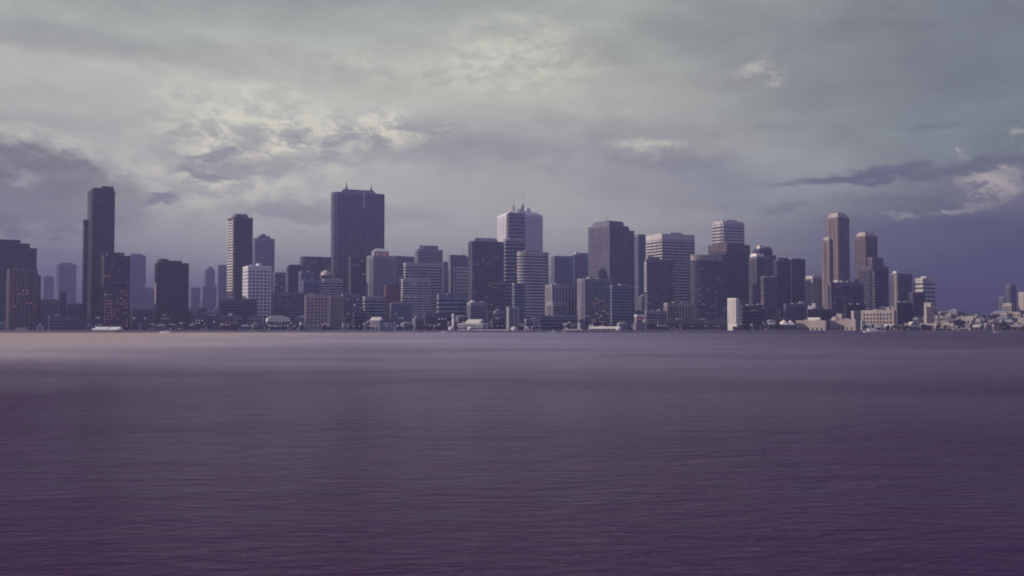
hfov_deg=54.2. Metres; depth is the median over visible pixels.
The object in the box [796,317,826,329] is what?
warehouse
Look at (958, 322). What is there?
city block
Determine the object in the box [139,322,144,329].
city block
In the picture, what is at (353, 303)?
office block
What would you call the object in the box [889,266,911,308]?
office tower
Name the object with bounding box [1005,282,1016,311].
office tower
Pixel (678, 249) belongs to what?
office tower
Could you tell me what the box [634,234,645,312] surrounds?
office tower
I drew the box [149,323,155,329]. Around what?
house
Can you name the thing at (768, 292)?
office block
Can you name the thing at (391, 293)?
office block
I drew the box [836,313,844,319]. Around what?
city block
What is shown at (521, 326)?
house
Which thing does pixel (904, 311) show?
office block
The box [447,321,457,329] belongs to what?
city block
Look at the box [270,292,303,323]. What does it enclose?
office block
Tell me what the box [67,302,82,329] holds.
office block
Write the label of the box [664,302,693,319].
office block
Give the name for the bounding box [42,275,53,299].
distant tower
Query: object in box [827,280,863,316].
office block
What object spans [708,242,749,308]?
office tower
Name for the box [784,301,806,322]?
office block
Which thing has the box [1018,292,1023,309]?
office tower
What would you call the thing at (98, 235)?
skyscraper
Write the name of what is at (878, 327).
shed
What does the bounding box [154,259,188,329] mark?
tower
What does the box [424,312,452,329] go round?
office block
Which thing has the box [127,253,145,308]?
distant tower
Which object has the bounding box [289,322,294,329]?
city block
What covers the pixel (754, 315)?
office block
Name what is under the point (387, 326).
house
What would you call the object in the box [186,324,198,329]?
city block
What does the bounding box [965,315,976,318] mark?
house
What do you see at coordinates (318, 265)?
office block
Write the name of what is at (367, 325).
city block
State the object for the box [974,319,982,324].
city block
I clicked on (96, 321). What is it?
house
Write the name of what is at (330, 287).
office block
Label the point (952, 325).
city block
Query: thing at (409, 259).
office block
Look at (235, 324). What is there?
house
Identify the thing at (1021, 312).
house
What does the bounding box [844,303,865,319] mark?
office block
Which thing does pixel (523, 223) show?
skyscraper
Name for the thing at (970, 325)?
city block
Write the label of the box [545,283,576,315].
apartment building
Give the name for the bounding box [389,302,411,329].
office block
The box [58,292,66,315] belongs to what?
office block
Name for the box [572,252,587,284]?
office tower
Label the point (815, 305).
city block
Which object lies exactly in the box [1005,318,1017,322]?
house
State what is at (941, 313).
city block
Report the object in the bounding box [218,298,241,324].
podium block
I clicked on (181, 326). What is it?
city block
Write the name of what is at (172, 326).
house
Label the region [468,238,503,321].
office tower
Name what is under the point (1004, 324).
city block
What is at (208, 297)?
distant tower
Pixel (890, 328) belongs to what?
shed
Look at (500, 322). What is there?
office block
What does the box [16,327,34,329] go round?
shed
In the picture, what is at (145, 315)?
office block
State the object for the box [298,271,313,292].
office block
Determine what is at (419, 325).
city block
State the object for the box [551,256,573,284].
office tower
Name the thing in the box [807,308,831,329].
office block
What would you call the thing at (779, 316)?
city block
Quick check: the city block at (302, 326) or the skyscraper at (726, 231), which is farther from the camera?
the skyscraper at (726, 231)
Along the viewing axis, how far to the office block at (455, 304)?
1336.35 m
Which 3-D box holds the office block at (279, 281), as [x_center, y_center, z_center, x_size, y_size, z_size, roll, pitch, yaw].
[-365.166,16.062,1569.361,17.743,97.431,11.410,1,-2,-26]
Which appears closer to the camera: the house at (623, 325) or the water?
the water
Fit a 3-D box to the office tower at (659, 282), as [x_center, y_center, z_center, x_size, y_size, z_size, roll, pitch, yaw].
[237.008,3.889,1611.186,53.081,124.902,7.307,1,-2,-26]
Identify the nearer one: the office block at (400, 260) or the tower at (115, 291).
the tower at (115, 291)
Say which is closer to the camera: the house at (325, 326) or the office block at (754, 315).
the house at (325, 326)
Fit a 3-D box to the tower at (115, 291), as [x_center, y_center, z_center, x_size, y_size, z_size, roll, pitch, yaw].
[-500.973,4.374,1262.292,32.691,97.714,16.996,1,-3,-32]
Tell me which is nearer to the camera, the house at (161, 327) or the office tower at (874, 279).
the house at (161, 327)
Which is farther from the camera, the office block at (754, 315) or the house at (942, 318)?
the house at (942, 318)
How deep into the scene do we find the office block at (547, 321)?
1258.94 m
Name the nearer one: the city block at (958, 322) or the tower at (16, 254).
the city block at (958, 322)
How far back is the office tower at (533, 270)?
1608.11 m
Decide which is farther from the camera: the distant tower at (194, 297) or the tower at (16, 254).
the distant tower at (194, 297)
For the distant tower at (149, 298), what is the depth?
2808.82 m
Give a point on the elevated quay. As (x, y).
(682, 324)
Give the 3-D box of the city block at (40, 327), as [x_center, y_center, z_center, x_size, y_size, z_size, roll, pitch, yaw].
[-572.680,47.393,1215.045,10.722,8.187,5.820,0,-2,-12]
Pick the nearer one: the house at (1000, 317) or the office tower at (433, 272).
the house at (1000, 317)
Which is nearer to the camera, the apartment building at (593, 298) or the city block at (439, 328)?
the city block at (439, 328)
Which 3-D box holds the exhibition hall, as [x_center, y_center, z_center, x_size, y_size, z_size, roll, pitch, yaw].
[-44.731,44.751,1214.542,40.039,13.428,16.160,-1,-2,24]
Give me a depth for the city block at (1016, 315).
1435.39 m
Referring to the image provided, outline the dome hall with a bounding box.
[265,316,289,329]
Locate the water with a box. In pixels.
[0,332,1023,575]
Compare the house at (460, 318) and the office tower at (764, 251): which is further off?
the office tower at (764, 251)
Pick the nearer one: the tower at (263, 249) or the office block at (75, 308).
the office block at (75, 308)
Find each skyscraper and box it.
[81,186,115,327]
[330,182,384,293]
[497,194,542,251]
[588,221,634,312]
[712,218,744,244]
[822,213,849,311]
[854,232,888,300]
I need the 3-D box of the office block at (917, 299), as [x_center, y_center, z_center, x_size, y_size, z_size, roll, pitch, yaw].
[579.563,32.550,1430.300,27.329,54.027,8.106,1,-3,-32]
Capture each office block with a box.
[40,298,58,329]
[48,315,79,329]
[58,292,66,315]
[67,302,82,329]
[130,308,153,329]
[188,311,218,329]
[220,313,242,324]
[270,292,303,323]
[273,272,285,291]
[286,262,303,292]
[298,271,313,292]
[300,256,331,280]
[302,280,319,306]
[320,278,342,300]
[342,293,362,320]
[353,312,365,329]
[363,295,385,321]
[384,284,399,321]
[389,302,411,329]
[396,255,406,283]
[397,275,403,301]
[406,256,413,262]
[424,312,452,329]
[437,293,466,321]
[443,262,447,293]
[467,300,487,325]
[491,318,505,329]
[512,283,524,323]
[524,317,538,329]
[540,314,577,329]
[610,284,633,329]
[645,309,666,319]
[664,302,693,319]
[741,304,764,329]
[760,276,777,323]
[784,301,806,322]
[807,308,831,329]
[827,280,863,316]
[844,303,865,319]
[851,311,860,329]
[861,306,895,329]
[896,301,912,323]
[908,292,924,317]
[924,303,934,322]
[1003,303,1014,311]
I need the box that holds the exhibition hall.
[457,319,492,329]
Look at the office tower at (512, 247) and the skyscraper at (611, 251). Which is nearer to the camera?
the skyscraper at (611, 251)
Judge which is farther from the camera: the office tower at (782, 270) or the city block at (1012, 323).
the office tower at (782, 270)
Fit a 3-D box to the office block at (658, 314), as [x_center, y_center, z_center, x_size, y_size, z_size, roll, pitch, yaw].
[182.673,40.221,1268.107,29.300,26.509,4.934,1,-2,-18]
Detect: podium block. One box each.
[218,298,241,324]
[242,297,256,324]
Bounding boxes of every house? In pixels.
[94,316,99,325]
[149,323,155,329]
[155,324,166,329]
[169,323,176,329]
[229,322,240,329]
[239,325,250,329]
[247,315,261,329]
[295,315,304,329]
[321,323,329,329]
[383,323,391,329]
[400,322,412,329]
[456,315,466,325]
[519,323,523,329]
[577,319,588,329]
[617,322,626,329]
[907,322,919,329]
[913,317,922,322]
[938,317,950,323]
[947,309,964,316]
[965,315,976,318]
[991,311,1007,317]
[996,316,1006,321]
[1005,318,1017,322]
[1016,310,1023,317]
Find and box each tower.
[0,239,36,322]
[6,268,40,329]
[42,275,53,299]
[55,262,76,306]
[100,252,129,329]
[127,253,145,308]
[145,287,153,308]
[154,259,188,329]
[189,287,199,311]
[200,285,216,311]
[204,266,214,285]
[216,261,226,306]
[227,214,252,299]
[242,263,270,324]
[253,234,274,292]
[319,270,331,280]
[348,251,365,296]
[366,248,395,296]
[401,278,430,317]
[403,263,442,312]
[414,245,442,291]
[448,251,467,311]
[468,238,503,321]
[503,238,525,308]
[517,250,548,328]
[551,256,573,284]
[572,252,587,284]
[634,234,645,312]
[644,256,673,310]
[646,232,694,302]
[690,255,722,319]
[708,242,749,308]
[749,253,769,307]
[753,245,775,276]
[773,256,790,319]
[789,258,805,303]
[805,275,821,308]
[857,266,888,309]
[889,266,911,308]
[913,276,935,308]
[998,296,1005,310]
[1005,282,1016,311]
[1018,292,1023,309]
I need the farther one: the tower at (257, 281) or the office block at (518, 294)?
the tower at (257, 281)
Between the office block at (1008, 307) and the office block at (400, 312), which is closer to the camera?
the office block at (400, 312)
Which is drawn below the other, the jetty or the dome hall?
the jetty
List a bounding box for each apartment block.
[305,293,328,329]
[329,295,343,329]
[506,307,518,329]
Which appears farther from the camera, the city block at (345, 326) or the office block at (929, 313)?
the office block at (929, 313)
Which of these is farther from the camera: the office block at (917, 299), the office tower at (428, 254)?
the office tower at (428, 254)
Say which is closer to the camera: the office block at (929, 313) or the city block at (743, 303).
the office block at (929, 313)
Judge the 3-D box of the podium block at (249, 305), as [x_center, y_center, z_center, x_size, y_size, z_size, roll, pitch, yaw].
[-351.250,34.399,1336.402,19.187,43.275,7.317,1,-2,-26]
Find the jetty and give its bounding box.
[556,331,644,332]
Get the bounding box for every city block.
[35,324,45,329]
[83,319,92,329]
[85,323,92,329]
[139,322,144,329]
[160,314,169,329]
[177,322,185,329]
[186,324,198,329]
[197,307,206,311]
[211,321,217,329]
[219,323,228,329]
[252,323,262,329]
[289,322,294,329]
[297,322,304,329]
[342,323,350,329]
[344,315,351,323]
[363,321,369,329]
[393,325,401,329]
[412,317,423,329]
[415,324,422,329]
[433,323,444,329]
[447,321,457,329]
[493,309,504,318]
[526,316,538,318]
[563,321,575,328]
[577,322,584,329]
[592,319,605,325]
[636,295,644,315]
[723,307,727,321]
[740,301,746,316]
[777,310,781,322]
[808,303,823,311]
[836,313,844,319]
[861,320,865,329]
[877,306,890,309]
[895,324,903,329]
[938,311,947,314]
[941,322,954,327]
[945,313,954,318]
[948,319,963,325]
[962,318,975,323]
[965,322,974,329]
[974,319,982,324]
[985,323,994,329]
[987,320,996,329]
[997,319,1006,329]
[1000,313,1012,317]
[1007,321,1019,329]
[1008,312,1019,318]
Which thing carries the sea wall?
on the ground
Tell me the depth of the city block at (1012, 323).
1228.22 m
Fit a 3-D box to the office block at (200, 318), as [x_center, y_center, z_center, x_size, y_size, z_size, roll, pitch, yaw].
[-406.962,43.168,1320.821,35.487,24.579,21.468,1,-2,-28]
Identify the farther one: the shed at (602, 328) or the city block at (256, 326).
the city block at (256, 326)
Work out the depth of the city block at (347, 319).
1308.24 m
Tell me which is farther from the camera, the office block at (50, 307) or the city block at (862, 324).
the city block at (862, 324)
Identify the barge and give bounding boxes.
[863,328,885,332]
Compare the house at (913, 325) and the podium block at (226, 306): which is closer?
the house at (913, 325)
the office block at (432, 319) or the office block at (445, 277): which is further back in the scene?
the office block at (445, 277)
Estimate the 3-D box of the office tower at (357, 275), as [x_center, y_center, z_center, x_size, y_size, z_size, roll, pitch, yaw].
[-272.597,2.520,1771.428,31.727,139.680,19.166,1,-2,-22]
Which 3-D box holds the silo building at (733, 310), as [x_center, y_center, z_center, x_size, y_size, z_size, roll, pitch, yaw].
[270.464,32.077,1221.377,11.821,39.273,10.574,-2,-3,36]
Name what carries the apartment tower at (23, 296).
on the ground
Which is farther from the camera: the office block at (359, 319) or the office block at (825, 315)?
the office block at (825, 315)
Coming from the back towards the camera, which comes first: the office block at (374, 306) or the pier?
the office block at (374, 306)
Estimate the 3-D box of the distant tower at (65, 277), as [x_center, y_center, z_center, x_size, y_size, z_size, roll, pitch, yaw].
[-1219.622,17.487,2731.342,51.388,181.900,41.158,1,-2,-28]
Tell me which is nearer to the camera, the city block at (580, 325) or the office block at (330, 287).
the city block at (580, 325)
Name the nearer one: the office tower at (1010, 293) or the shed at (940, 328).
the shed at (940, 328)
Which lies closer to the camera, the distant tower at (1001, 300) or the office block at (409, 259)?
the office block at (409, 259)
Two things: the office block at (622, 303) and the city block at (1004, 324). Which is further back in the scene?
the office block at (622, 303)
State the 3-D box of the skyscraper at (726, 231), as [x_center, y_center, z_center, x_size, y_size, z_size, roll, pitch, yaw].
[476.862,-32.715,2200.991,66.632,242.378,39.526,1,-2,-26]
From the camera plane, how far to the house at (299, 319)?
1307.22 m
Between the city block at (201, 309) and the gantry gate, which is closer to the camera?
the gantry gate
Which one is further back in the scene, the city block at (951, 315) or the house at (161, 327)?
the city block at (951, 315)
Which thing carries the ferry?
on the water
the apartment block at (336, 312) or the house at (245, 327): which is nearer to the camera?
the house at (245, 327)
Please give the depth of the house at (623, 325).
1242.47 m
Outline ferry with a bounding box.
[91,323,122,332]
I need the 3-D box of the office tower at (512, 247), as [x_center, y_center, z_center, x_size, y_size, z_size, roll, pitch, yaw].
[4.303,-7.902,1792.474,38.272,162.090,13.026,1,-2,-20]
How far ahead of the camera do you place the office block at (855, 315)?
1242.61 m
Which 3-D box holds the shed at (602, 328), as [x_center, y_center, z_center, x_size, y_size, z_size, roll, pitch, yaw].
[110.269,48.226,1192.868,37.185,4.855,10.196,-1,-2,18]
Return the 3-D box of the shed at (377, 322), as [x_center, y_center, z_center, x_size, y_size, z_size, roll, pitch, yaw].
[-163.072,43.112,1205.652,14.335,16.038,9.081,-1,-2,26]
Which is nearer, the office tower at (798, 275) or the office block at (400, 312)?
the office block at (400, 312)
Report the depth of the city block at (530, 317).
1316.39 m
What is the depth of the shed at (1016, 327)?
1193.18 m
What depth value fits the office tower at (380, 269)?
1674.60 m
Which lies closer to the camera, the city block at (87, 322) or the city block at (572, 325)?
the city block at (572, 325)
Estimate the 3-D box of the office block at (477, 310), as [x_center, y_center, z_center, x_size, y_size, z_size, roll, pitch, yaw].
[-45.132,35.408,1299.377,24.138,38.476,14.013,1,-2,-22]
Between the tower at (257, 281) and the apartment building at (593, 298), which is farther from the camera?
the tower at (257, 281)
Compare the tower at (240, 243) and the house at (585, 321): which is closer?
the house at (585, 321)
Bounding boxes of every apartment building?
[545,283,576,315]
[577,276,610,325]
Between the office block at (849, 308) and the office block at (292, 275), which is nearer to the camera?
the office block at (849, 308)
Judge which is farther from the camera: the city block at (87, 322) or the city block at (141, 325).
the city block at (87, 322)
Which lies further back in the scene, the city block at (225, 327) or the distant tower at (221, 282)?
the distant tower at (221, 282)
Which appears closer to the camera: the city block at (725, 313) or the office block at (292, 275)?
the office block at (292, 275)
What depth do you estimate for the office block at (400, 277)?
1689.70 m
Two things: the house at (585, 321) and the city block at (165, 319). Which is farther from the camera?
the house at (585, 321)
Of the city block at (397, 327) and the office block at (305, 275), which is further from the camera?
the office block at (305, 275)
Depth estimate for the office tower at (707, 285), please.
1594.29 m
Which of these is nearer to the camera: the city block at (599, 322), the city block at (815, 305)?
the city block at (599, 322)
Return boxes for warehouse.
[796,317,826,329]
[830,316,856,329]
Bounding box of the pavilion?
[764,320,794,329]
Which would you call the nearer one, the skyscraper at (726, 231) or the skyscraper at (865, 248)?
the skyscraper at (865, 248)
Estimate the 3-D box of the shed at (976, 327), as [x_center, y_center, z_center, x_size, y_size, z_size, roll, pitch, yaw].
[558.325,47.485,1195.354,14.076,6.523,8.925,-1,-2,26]
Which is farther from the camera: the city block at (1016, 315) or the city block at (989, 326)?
the city block at (1016, 315)
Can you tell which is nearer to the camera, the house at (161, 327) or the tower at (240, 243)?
the house at (161, 327)
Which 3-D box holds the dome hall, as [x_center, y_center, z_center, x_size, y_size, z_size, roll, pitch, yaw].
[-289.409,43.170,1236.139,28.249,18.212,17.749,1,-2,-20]
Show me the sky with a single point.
(904, 119)
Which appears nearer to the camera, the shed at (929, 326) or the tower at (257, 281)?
the shed at (929, 326)
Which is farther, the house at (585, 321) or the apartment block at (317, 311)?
the house at (585, 321)
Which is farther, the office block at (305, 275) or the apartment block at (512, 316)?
the office block at (305, 275)
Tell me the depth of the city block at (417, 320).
1315.83 m
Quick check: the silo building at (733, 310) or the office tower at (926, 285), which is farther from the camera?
the office tower at (926, 285)
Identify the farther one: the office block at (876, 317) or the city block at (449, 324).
the office block at (876, 317)
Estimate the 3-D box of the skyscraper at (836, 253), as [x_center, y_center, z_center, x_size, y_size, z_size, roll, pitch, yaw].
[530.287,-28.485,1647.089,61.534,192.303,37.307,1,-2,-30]
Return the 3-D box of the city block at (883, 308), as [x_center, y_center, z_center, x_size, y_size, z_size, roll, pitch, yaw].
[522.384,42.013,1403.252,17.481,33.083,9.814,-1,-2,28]
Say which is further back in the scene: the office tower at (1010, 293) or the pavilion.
the office tower at (1010, 293)
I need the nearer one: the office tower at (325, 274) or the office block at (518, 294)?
the office block at (518, 294)
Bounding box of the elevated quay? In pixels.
[645,318,726,329]
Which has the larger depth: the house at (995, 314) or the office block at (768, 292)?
the office block at (768, 292)
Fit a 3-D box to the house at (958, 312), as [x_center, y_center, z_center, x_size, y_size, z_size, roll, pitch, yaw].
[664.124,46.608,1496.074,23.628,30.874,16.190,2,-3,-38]
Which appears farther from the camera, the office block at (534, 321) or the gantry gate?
the office block at (534, 321)
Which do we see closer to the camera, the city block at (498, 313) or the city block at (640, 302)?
the city block at (498, 313)
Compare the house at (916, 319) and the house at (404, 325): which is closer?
the house at (404, 325)
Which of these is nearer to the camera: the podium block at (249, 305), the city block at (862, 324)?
the city block at (862, 324)
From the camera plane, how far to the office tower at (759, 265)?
1661.59 m
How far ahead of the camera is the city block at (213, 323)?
1248.96 m
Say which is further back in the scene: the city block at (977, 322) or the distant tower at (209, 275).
the distant tower at (209, 275)
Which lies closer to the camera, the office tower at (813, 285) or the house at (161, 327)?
the house at (161, 327)
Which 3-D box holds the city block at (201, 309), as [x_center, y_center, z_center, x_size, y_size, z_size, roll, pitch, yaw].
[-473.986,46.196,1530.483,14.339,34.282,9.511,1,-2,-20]
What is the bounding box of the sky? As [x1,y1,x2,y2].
[0,0,1023,315]
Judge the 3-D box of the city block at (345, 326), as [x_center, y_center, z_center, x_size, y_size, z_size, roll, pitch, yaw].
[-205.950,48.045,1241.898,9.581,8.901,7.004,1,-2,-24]
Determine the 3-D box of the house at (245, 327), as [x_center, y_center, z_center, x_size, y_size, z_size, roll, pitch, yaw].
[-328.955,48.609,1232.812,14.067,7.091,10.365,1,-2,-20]
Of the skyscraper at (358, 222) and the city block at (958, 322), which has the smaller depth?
the city block at (958, 322)
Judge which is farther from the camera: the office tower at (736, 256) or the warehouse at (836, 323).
the office tower at (736, 256)
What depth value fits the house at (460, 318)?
1313.12 m
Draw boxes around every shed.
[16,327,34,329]
[370,317,382,329]
[588,326,616,329]
[867,325,882,329]
[884,324,894,329]
[920,323,933,329]
[934,327,954,329]
[973,325,985,329]
[1009,325,1023,329]
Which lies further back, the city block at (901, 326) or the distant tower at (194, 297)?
the distant tower at (194, 297)
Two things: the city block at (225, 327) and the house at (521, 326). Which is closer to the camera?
the city block at (225, 327)
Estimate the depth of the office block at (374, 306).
1355.14 m
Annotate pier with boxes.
[0,331,175,332]
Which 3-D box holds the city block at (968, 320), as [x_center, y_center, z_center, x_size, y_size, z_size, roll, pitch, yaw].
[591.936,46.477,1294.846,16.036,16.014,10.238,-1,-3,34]
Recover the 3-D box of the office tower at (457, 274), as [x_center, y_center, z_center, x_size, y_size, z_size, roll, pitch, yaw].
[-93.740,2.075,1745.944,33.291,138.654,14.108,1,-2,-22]
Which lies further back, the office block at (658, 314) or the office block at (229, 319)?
the office block at (229, 319)
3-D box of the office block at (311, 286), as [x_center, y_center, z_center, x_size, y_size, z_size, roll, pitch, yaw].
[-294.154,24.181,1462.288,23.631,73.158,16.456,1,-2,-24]
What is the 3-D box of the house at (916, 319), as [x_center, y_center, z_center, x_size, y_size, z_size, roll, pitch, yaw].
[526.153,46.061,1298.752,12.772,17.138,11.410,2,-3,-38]
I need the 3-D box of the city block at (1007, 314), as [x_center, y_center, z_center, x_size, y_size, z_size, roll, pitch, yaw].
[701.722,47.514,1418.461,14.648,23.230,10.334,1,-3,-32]
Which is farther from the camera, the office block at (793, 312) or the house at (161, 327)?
the office block at (793, 312)
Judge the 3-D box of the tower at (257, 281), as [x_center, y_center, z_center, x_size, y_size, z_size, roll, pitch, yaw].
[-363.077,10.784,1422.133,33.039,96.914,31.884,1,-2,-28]
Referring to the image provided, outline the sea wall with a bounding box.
[0,330,1023,331]
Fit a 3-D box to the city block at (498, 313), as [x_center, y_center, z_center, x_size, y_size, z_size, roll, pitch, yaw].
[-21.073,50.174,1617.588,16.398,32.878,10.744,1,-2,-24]
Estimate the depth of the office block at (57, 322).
1206.93 m
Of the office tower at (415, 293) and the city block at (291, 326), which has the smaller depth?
the city block at (291, 326)
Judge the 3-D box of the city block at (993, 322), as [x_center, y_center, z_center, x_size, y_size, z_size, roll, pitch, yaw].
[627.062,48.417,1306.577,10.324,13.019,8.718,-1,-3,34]
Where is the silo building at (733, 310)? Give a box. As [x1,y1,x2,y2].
[727,298,739,329]
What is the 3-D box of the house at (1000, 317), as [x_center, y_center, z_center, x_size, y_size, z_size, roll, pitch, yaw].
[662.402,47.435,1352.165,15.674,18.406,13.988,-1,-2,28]
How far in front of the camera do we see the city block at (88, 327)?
1212.26 m
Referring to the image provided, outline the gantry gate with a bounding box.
[634,314,644,329]

